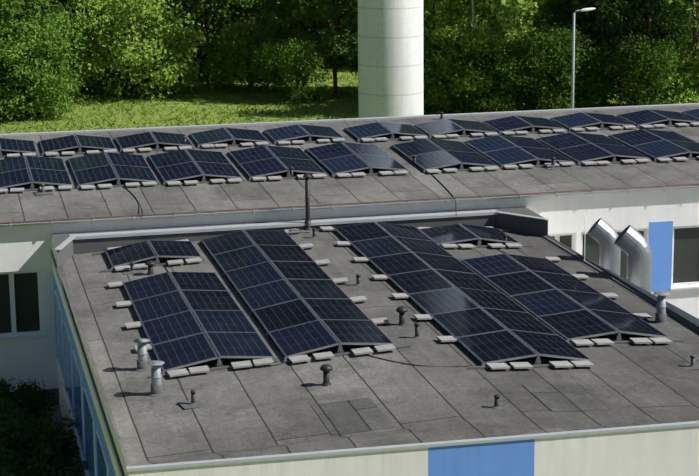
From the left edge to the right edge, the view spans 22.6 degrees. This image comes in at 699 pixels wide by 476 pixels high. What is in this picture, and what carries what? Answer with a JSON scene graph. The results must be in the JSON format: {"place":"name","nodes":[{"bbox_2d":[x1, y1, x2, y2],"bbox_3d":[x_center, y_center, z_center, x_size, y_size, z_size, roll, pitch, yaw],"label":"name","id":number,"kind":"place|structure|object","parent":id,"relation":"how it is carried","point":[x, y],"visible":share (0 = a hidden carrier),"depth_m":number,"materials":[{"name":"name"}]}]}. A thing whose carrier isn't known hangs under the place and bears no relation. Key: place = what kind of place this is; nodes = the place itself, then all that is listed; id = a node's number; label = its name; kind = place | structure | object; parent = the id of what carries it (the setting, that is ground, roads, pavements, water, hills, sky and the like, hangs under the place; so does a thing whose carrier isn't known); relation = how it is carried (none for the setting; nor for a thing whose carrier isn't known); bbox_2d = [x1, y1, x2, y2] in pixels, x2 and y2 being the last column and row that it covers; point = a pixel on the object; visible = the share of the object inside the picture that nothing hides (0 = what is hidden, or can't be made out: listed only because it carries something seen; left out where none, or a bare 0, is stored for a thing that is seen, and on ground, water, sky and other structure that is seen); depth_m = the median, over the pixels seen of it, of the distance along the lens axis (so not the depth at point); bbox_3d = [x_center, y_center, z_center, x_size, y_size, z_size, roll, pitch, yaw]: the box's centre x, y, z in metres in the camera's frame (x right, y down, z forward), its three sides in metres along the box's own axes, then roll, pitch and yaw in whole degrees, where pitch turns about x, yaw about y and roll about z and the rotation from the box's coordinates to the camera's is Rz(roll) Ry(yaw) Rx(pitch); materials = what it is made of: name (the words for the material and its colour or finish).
{"place":"outdoors","nodes":[
{"label":"outdoors","id":0,"kind":"place"},
{"bbox_2d":[44,405,75,475],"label":"gravel strip pavement","id":1,"kind":"structure","parent":0,"point":[59,416],"depth_m":40.49,"materials":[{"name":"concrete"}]},
{"bbox_2d":[587,218,651,292],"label":"ventilation ducts","id":2,"kind":"object","parent":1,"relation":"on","point":[631,242],"visible":0.25,"depth_m":37.62,"materials":[{"name":"metal"}]},
{"bbox_2d":[0,39,691,133],"bbox_3d":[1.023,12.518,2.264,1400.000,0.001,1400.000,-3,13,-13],"label":"terrain","id":3,"kind":"structure","parent":0,"point":[296,114],"depth_m":90.09,"materials":[{"name":"green plant"}]},
{"bbox_2d":[0,39,26,120],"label":"bush","id":4,"kind":"object","parent":3,"relation":"on","point":[3,69],"visible":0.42,"depth_m":85.88,"materials":[{"name":"green plant"}]},
{"bbox_2d":[0,0,39,117],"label":"broad tree","id":5,"kind":"object","parent":3,"relation":"on","point":[8,8],"visible":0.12,"depth_m":87.11,"materials":[{"name":"green plant"}]},
{"bbox_2d":[0,375,63,425],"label":"dark shrub","id":6,"kind":"object","parent":3,"relation":"on","point":[4,385],"visible":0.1,"depth_m":37.47,"materials":[{"name":"green plant"}]},
{"bbox_2d":[11,402,57,432],"bbox_3d":[-7.056,4.383,36.476,2.290,1.641,1.846,9,16,37],"label":"dark shrub","id":7,"kind":"object","parent":3,"relation":"on","point":[21,414],"visible":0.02,"depth_m":36.62,"materials":[{"name":"green plant"}]},
{"bbox_2d":[6,376,64,419],"bbox_3d":[-7.253,3.935,38.398,1.944,1.875,2.167,-5,13,-18],"label":"dark shrub","id":8,"kind":"object","parent":3,"relation":"on","point":[22,389],"visible":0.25,"depth_m":38.16,"materials":[{"name":"green plant"}]},
{"bbox_2d":[0,398,78,475],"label":"dark shrub","id":9,"kind":"object","parent":3,"relation":"on","point":[34,425],"visible":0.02,"depth_m":34.50,"materials":[{"name":"green plant"}]},
{"bbox_2d":[0,396,80,475],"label":"dark shrub","id":10,"kind":"object","parent":3,"relation":"on","point":[46,420],"visible":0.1,"depth_m":35.69,"materials":[{"name":"green plant"}]},
{"bbox_2d":[0,410,83,475],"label":"dark shrub","id":11,"kind":"object","parent":3,"relation":"on","point":[10,464],"visible":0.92,"depth_m":33.10,"materials":[{"name":"green plant"}]},
{"bbox_2d":[11,0,72,28],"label":"pine tree","id":12,"kind":"object","parent":3,"relation":"on","point":[46,7],"visible":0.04,"depth_m":98.47,"materials":[{"name":"green plant"}]},
{"bbox_2d":[0,0,88,90],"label":"broad tree","id":13,"kind":"object","parent":3,"relation":"on","point":[37,11],"visible":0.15,"depth_m":93.80,"materials":[{"name":"green plant"}]},
{"bbox_2d":[0,9,95,123],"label":"bush","id":14,"kind":"object","parent":3,"relation":"on","point":[40,70],"visible":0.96,"depth_m":86.23,"materials":[{"name":"green plant"}]},
{"bbox_2d":[16,423,80,475],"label":"dark shrub","id":15,"kind":"object","parent":3,"relation":"on","point":[39,441],"visible":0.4,"depth_m":33.77,"materials":[{"name":"green plant"}]},
{"bbox_2d":[14,0,121,85],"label":"broad tree","id":16,"kind":"object","parent":3,"relation":"on","point":[74,4],"visible":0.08,"depth_m":98.23,"materials":[{"name":"green plant"}]},
{"bbox_2d":[77,5,163,84],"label":"bush","id":17,"kind":"object","parent":3,"relation":"on","point":[104,78],"depth_m":99.69,"materials":[{"name":"green plant"}]},
{"bbox_2d":[58,0,212,100],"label":"bush","id":18,"kind":"object","parent":3,"relation":"on","point":[153,35],"visible":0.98,"depth_m":93.28,"materials":[{"name":"green plant"}]},
{"bbox_2d":[162,0,242,80],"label":"broad tree","id":19,"kind":"object","parent":3,"relation":"on","point":[212,30],"visible":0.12,"depth_m":101.46,"materials":[{"name":"green plant"}]},
{"bbox_2d":[144,0,280,85],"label":"broad tree","id":20,"kind":"object","parent":3,"relation":"on","point":[196,8],"visible":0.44,"depth_m":99.97,"materials":[{"name":"green plant"}]},
{"bbox_2d":[193,10,301,92],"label":"bush","id":21,"kind":"object","parent":3,"relation":"on","point":[238,40],"visible":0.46,"depth_m":95.45,"materials":[{"name":"green plant"}]},
{"bbox_2d":[227,0,322,75],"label":"broad tree","id":22,"kind":"object","parent":3,"relation":"on","point":[256,22],"visible":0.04,"depth_m":100.85,"materials":[{"name":"green plant"}]},
{"bbox_2d":[245,32,335,104],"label":"bush","id":23,"kind":"object","parent":3,"relation":"on","point":[303,58],"visible":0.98,"depth_m":91.08,"materials":[{"name":"green plant"}]},
{"bbox_2d":[250,0,333,88],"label":"pine tree","id":24,"kind":"object","parent":3,"relation":"on","point":[292,23],"visible":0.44,"depth_m":94.59,"materials":[{"name":"green plant"}]},
{"bbox_2d":[279,1,351,66],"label":"bush","id":25,"kind":"object","parent":3,"relation":"on","point":[340,62],"visible":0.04,"depth_m":106.57,"materials":[{"name":"green plant"}]},
{"bbox_2d":[282,0,357,97],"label":"pine tree","id":26,"kind":"object","parent":3,"relation":"on","point":[338,45],"visible":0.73,"depth_m":92.01,"materials":[{"name":"green plant"}]},
{"bbox_2d":[332,0,357,75],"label":"tree","id":27,"kind":"object","parent":3,"relation":"on","point":[355,61],"visible":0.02,"depth_m":93.14,"materials":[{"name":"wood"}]},
{"bbox_2d":[0,185,698,404],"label":"building walls","id":28,"kind":"structure","parent":3,"relation":"on","point":[660,214],"depth_m":42.47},
{"bbox_2d":[0,138,39,156],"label":"solar panels","id":29,"kind":"object","parent":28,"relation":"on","point":[28,147],"visible":0.94,"depth_m":48.02,"materials":[{"name":"blue metal"}]},
{"bbox_2d":[38,135,118,155],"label":"solar panels","id":30,"kind":"object","parent":28,"relation":"on","point":[49,147],"visible":0.98,"depth_m":48.36,"materials":[{"name":"blue metal"}]},
{"bbox_2d":[113,131,194,151],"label":"solar panels","id":31,"kind":"object","parent":28,"relation":"on","point":[128,142],"visible":0.98,"depth_m":48.80,"materials":[{"name":"blue metal"}]},
{"bbox_2d":[147,149,244,184],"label":"solar panels","id":32,"kind":"object","parent":28,"relation":"on","point":[172,167],"visible":1,"depth_m":45.48,"materials":[{"name":"blue metal"}]},
{"bbox_2d":[188,128,270,147],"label":"solar panels","id":33,"kind":"object","parent":28,"relation":"on","point":[205,139],"visible":1,"depth_m":49.36,"materials":[{"name":"blue metal"}]},
{"bbox_2d":[227,145,328,180],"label":"solar panels","id":34,"kind":"object","parent":28,"relation":"on","point":[255,163],"visible":1,"depth_m":46.01,"materials":[{"name":"blue metal"}]},
{"bbox_2d":[262,124,346,144],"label":"solar panels","id":35,"kind":"object","parent":28,"relation":"on","point":[280,135],"visible":0.98,"depth_m":49.81,"materials":[{"name":"blue metal"}]},
{"bbox_2d":[0,106,698,221],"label":"building roof","id":36,"kind":"structure","parent":28,"relation":"on","point":[416,183],"depth_m":44.39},
{"bbox_2d":[0,155,74,191],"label":"solar panels","id":37,"kind":"object","parent":36,"relation":"on","point":[15,171],"visible":1,"depth_m":44.70,"materials":[{"name":"blue metal"}]},
{"bbox_2d":[33,183,52,194],"bbox_3d":[-7.578,-1.216,43.177,0.420,0.253,0.420,-5,13,-20],"label":"roof vent","id":38,"kind":"object","parent":36,"relation":"on","point":[42,192],"visible":0.94,"depth_m":43.14,"materials":[{"name":"grey plastic"}]},
{"bbox_2d":[66,152,159,188],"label":"solar panels","id":39,"kind":"object","parent":36,"relation":"on","point":[93,168],"visible":1,"depth_m":45.11,"materials":[{"name":"blue metal"}]},
{"bbox_2d":[462,135,575,168],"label":"solar panels","id":40,"kind":"object","parent":36,"relation":"on","point":[505,152],"visible":0.94,"depth_m":47.39,"materials":[{"name":"blue metal"}]},
{"bbox_2d":[481,116,567,134],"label":"solar panels","id":41,"kind":"object","parent":36,"relation":"on","point":[506,125],"visible":0.98,"depth_m":51.13,"materials":[{"name":"blue metal"}]},
{"bbox_2d":[544,157,562,169],"bbox_3d":[5.362,-1.985,46.039,0.437,0.296,0.436,-3,13,-13],"label":"roof vent","id":42,"kind":"object","parent":36,"relation":"on","point":[553,159],"visible":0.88,"depth_m":45.99,"materials":[{"name":"black plastic"}]},
{"bbox_2d":[549,112,636,130],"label":"solar panels","id":43,"kind":"object","parent":36,"relation":"on","point":[573,122],"visible":0.96,"depth_m":51.67,"materials":[{"name":"blue metal"}]},
{"bbox_2d":[535,132,651,164],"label":"solar panels","id":44,"kind":"object","parent":36,"relation":"on","point":[584,148],"visible":0.92,"depth_m":47.77,"materials":[{"name":"blue metal"}]},
{"bbox_2d":[607,129,698,161],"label":"solar panels","id":45,"kind":"object","parent":36,"relation":"on","point":[658,145],"visible":0.98,"depth_m":48.41,"materials":[{"name":"blue metal"}]},
{"bbox_2d":[616,109,698,127],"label":"solar panels","id":46,"kind":"object","parent":36,"relation":"on","point":[642,118],"visible":0.96,"depth_m":52.14,"materials":[{"name":"blue metal"}]},
{"bbox_2d":[681,109,698,119],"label":"solar panel","id":47,"kind":"object","parent":36,"relation":"on","point":[694,113],"visible":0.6,"depth_m":53.21,"materials":[{"name":"blue metal"}]},
{"bbox_2d":[0,225,698,340],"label":"windows","id":48,"kind":"structure","parent":28,"relation":"in","point":[21,311],"depth_m":41.15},
{"bbox_2d":[0,103,698,227],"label":"trim","id":49,"kind":"structure","parent":28,"relation":"attached to","point":[370,204],"depth_m":43.43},
{"bbox_2d":[304,142,410,176],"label":"solar panels","id":50,"kind":"object","parent":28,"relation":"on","point":[340,159],"visible":1,"depth_m":46.38,"materials":[{"name":"blue metal"}]},
{"bbox_2d":[343,122,428,141],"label":"solar panels","id":51,"kind":"object","parent":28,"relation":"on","point":[365,132],"visible":1,"depth_m":50.18,"materials":[{"name":"blue metal"}]},
{"bbox_2d":[390,139,499,172],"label":"solar panels","id":52,"kind":"object","parent":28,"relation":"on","point":[432,155],"visible":0.98,"depth_m":46.84,"materials":[{"name":"blue metal"}]},
{"bbox_2d":[414,119,498,137],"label":"solar panels","id":53,"kind":"object","parent":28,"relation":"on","point":[435,129],"visible":0.98,"depth_m":50.66,"materials":[{"name":"blue metal"}]},
{"bbox_2d":[52,251,698,475],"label":"building walls","id":54,"kind":"structure","parent":3,"relation":"on","point":[599,457],"depth_m":26.61,"materials":[{"name":"grey metal"}]},
{"bbox_2d":[55,290,108,475],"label":"building windows","id":55,"kind":"structure","parent":54,"relation":"in","point":[67,369],"depth_m":34.38,"materials":[{"name":"blue glass"}]},
{"bbox_2d":[50,235,698,475],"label":"roof edge trim","id":56,"kind":"structure","parent":54,"relation":"on","point":[485,430],"depth_m":26.84,"materials":[{"name":"metal"}]},
{"bbox_2d":[62,228,698,463],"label":"flat roof","id":57,"kind":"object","parent":54,"relation":"on","point":[246,408],"visible":0.33,"depth_m":30.23,"materials":[{"name":"grey concrete"}]},
{"bbox_2d":[123,262,141,274],"bbox_3d":[-4.767,0.646,38.364,0.420,0.222,0.420,-2,13,-9],"label":"roof vent","id":58,"kind":"object","parent":57,"relation":"on","point":[132,270],"visible":0.98,"depth_m":38.33,"materials":[{"name":"black plastic"}]},
{"bbox_2d":[133,338,150,371],"bbox_3d":[-3.693,2.068,31.147,0.323,0.564,0.323,-3,13,-13],"label":"vent pipe","id":59,"kind":"object","parent":57,"relation":"on","point":[142,361],"visible":0.96,"depth_m":31.08,"materials":[{"name":"metal"}]},
{"bbox_2d":[93,239,204,271],"bbox_3d":[-4.572,0.364,39.571,2.326,0.280,2.275,-3,13,-13],"label":"solar tent","id":60,"kind":"object","parent":57,"relation":"on","point":[119,257],"visible":0.96,"depth_m":39.30,"materials":[{"name":"blue glass"}]},
{"bbox_2d":[145,261,155,274],"bbox_3d":[-4.334,0.642,38.042,0.240,0.300,0.240,-3,13,-13],"label":"mushroom vent","id":61,"kind":"object","parent":57,"relation":"on","point":[150,264],"visible":1,"depth_m":37.99,"materials":[{"name":"black plastic"}]},
{"bbox_2d":[147,360,164,396],"bbox_3d":[-3.283,2.372,29.692,0.323,0.582,0.323,-3,13,-13],"label":"vent pipe","id":62,"kind":"object","parent":57,"relation":"on","point":[156,384],"visible":0.94,"depth_m":29.63,"materials":[{"name":"metal"}]},
{"bbox_2d":[177,390,205,408],"bbox_3d":[-2.602,2.658,29.051,0.420,0.255,0.420,-5,13,-21],"label":"roof vent","id":63,"kind":"object","parent":57,"relation":"on","point":[192,403],"visible":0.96,"depth_m":29.02,"materials":[{"name":"black plastic"}]},
{"bbox_2d":[107,272,277,377],"bbox_3d":[-3.192,1.559,34.058,2.358,0.283,7.200,-3,13,-13],"label":"solar tent","id":64,"kind":"object","parent":57,"relation":"on","point":[177,336],"visible":1,"depth_m":33.45,"materials":[{"name":"blue glass"}]},
{"bbox_2d":[121,173,456,254],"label":"pv cables","id":65,"kind":"object","parent":57,"relation":"on","point":[430,173],"visible":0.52,"depth_m":43.00,"materials":[{"name":"black plastic"}]},
{"bbox_2d":[51,207,548,266],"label":"roof kerb","id":66,"kind":"structure","parent":57,"relation":"on","point":[67,246],"depth_m":41.52,"materials":[{"name":"metal"}]},
{"bbox_2d":[199,228,410,362],"bbox_3d":[-1.175,0.979,36.077,2.352,0.269,10.492,-3,13,-13],"label":"solar tent","id":67,"kind":"object","parent":57,"relation":"on","point":[296,298],"visible":1,"depth_m":34.86,"materials":[{"name":"blue glass"}]},
{"bbox_2d":[303,172,311,230],"bbox_3d":[-0.993,-0.875,41.416,0.242,1.383,0.242,-3,13,-13],"label":"vent pipe","id":68,"kind":"object","parent":57,"relation":"on","point":[307,176],"visible":0.94,"depth_m":41.38,"materials":[{"name":"plastic"}]},
{"bbox_2d":[320,364,332,385],"bbox_3d":[-0.394,2.319,29.670,0.220,0.360,0.220,-3,13,-13],"label":"mushroom vent","id":69,"kind":"object","parent":57,"relation":"on","point":[325,368],"visible":1,"depth_m":29.62,"materials":[{"name":"black plastic"}]},
{"bbox_2d":[159,229,506,367],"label":"roof cables","id":70,"kind":"object","parent":57,"relation":"on","point":[299,232],"visible":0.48,"depth_m":30.97,"materials":[{"name":"black plastic"}]},
{"bbox_2d":[355,274,361,285],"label":"roof vent","id":71,"kind":"object","parent":57,"relation":"on","point":[358,283],"visible":1,"depth_m":36.08,"materials":[{"name":"black plastic"}]},
{"bbox_2d":[396,306,407,325],"bbox_3d":[0.990,1.471,33.023,0.220,0.360,0.220,-3,13,-13],"label":"mushroom vent","id":72,"kind":"object","parent":57,"relation":"on","point":[401,310],"visible":1,"depth_m":32.98,"materials":[{"name":"black plastic"}]},
{"bbox_2d":[413,322,421,338],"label":"roof vent","id":73,"kind":"object","parent":57,"relation":"on","point":[416,325],"visible":1,"depth_m":32.12,"materials":[{"name":"black plastic"}]},
{"bbox_2d":[319,222,594,369],"bbox_3d":[1.824,0.970,36.072,2.354,0.268,12.159,-3,13,-13],"label":"solar tent","id":74,"kind":"object","parent":57,"relation":"on","point":[480,319],"visible":1,"depth_m":34.54,"materials":[{"name":"blue glass"}]},
{"bbox_2d":[311,383,609,435],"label":"roof patches","id":75,"kind":"object","parent":57,"relation":"on","point":[351,416],"visible":0.93,"depth_m":28.37,"materials":[{"name":"grey concrete"}]},
{"bbox_2d":[417,224,532,247],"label":"solar panels","id":76,"kind":"object","parent":57,"relation":"on","point":[444,236],"visible":0.88,"depth_m":40.78,"materials":[{"name":"blue glass"}]},
{"bbox_2d":[491,394,501,409],"bbox_3d":[2.360,2.628,28.076,0.181,0.223,0.176,-3,13,-13],"label":"roof vent","id":77,"kind":"object","parent":57,"relation":"on","point":[496,406],"visible":1,"depth_m":28.04,"materials":[{"name":"black plastic"}]},
{"bbox_2d":[460,254,683,345],"bbox_3d":[4.354,1.165,35.583,2.355,0.280,7.236,-3,13,-13],"label":"solar tent","id":78,"kind":"object","parent":57,"relation":"on","point":[568,306],"visible":0.92,"depth_m":34.84,"materials":[{"name":"blue glass"}]},
{"bbox_2d":[653,291,669,324],"bbox_3d":[6.057,1.346,33.963,0.342,0.620,0.342,-3,13,-13],"label":"vent pipe","id":79,"kind":"object","parent":57,"relation":"on","point":[660,316],"visible":0.96,"depth_m":33.90,"materials":[{"name":"metal"}]},
{"bbox_2d":[685,354,698,369],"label":"vent pipe","id":80,"kind":"object","parent":57,"relation":"on","point":[692,365],"visible":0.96,"depth_m":30.92,"materials":[{"name":"grey plastic"}]},
{"bbox_2d":[131,427,697,473],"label":"wall dirt streaks","id":81,"kind":"object","parent":54,"relation":"attached to","point":[475,461],"depth_m":26.42,"materials":[{"name":"beige paint"}]},
{"bbox_2d":[358,0,423,117],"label":"concrete chimney","id":82,"kind":"object","parent":3,"relation":"on","point":[397,74],"depth_m":72.96,"materials":[{"name":"white concrete"}]},
{"bbox_2d":[423,23,466,107],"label":"bush","id":83,"kind":"object","parent":3,"relation":"on","point":[440,38],"depth_m":89.70,"materials":[{"name":"green plant"}]},
{"bbox_2d":[423,0,480,30],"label":"tree","id":84,"kind":"object","parent":3,"relation":"on","point":[437,7],"visible":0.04,"depth_m":103.94,"materials":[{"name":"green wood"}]},
{"bbox_2d":[423,0,486,47],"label":"broad tree","id":85,"kind":"object","parent":3,"relation":"on","point":[434,18],"visible":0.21,"depth_m":90.44,"materials":[{"name":"green plant"}]},
{"bbox_2d":[423,30,487,113],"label":"bush","id":86,"kind":"object","parent":3,"relation":"on","point":[447,100],"visible":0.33,"depth_m":85.61,"materials":[{"name":"green plant"}]},
{"bbox_2d":[423,25,524,113],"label":"bush","id":87,"kind":"object","parent":3,"relation":"on","point":[436,91],"visible":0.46,"depth_m":85.20,"materials":[{"name":"green plant"}]},
{"bbox_2d":[424,0,523,113],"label":"tree","id":88,"kind":"object","parent":3,"relation":"on","point":[454,31],"visible":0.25,"depth_m":85.58,"materials":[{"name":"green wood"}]},
{"bbox_2d":[442,36,545,112],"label":"bush","id":89,"kind":"object","parent":3,"relation":"on","point":[505,104],"visible":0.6,"depth_m":84.55,"materials":[{"name":"green plant"}]},
{"bbox_2d":[439,0,559,36],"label":"broad tree","id":90,"kind":"object","parent":3,"relation":"on","point":[468,2],"visible":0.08,"depth_m":93.28,"materials":[{"name":"green plant"}]},
{"bbox_2d":[466,0,538,42],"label":"tree","id":91,"kind":"object","parent":3,"relation":"on","point":[506,8],"depth_m":107.49,"materials":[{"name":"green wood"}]},
{"bbox_2d":[458,0,558,108],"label":"tree","id":92,"kind":"object","parent":3,"relation":"on","point":[504,4],"visible":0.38,"depth_m":84.61,"materials":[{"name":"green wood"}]},
{"bbox_2d":[505,56,567,109],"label":"bush","id":93,"kind":"object","parent":3,"relation":"on","point":[530,97],"visible":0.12,"depth_m":85.65,"materials":[{"name":"green plant"}]},
{"bbox_2d":[484,18,607,109],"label":"bush","id":94,"kind":"object","parent":3,"relation":"on","point":[555,52],"visible":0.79,"depth_m":84.06,"materials":[{"name":"green plant"}]},
{"bbox_2d":[492,0,617,103],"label":"broad tree","id":95,"kind":"object","parent":3,"relation":"on","point":[550,2],"visible":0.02,"depth_m":87.43,"materials":[{"name":"green plant"}]},
{"bbox_2d":[571,8,595,108],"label":"street lamp","id":96,"kind":"object","parent":3,"relation":"on","point":[573,59],"visible":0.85,"depth_m":77.72,"materials":[{"name":"metal"}]},
{"bbox_2d":[554,60,622,108],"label":"bush","id":97,"kind":"object","parent":3,"relation":"on","point":[598,90],"visible":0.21,"depth_m":85.72,"materials":[{"name":"green plant"}]},
{"bbox_2d":[542,0,649,106],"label":"pine tree","id":98,"kind":"object","parent":3,"relation":"on","point":[559,11],"visible":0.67,"depth_m":84.98,"materials":[{"name":"green plant"}]},
{"bbox_2d":[584,0,678,85],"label":"pine tree","id":99,"kind":"object","parent":3,"relation":"on","point":[657,19],"visible":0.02,"depth_m":92.53,"materials":[{"name":"green plant"}]},
{"bbox_2d":[575,29,694,106],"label":"bush","id":100,"kind":"object","parent":3,"relation":"on","point":[634,77],"visible":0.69,"depth_m":83.79,"materials":[{"name":"green plant"}]},
{"bbox_2d":[587,0,698,102],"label":"pine tree","id":101,"kind":"object","parent":3,"relation":"on","point":[650,9],"visible":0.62,"depth_m":84.31,"materials":[{"name":"green plant"}]},
{"bbox_2d":[612,52,681,105],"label":"bush","id":102,"kind":"object","parent":3,"relation":"on","point":[623,98],"depth_m":87.40,"materials":[{"name":"green plant"}]},
{"bbox_2d":[631,0,698,103],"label":"broad tree","id":103,"kind":"object","parent":3,"relation":"on","point":[694,47],"visible":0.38,"depth_m":85.09,"materials":[{"name":"green plant"}]},
{"bbox_2d":[655,51,698,103],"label":"bush","id":104,"kind":"object","parent":3,"relation":"on","point":[695,68],"visible":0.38,"depth_m":85.62,"materials":[{"name":"green plant"}]},
{"bbox_2d":[674,0,698,53],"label":"broad tree","id":105,"kind":"object","parent":3,"relation":"on","point":[696,1],"visible":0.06,"depth_m":110.14,"materials":[{"name":"green plant"}]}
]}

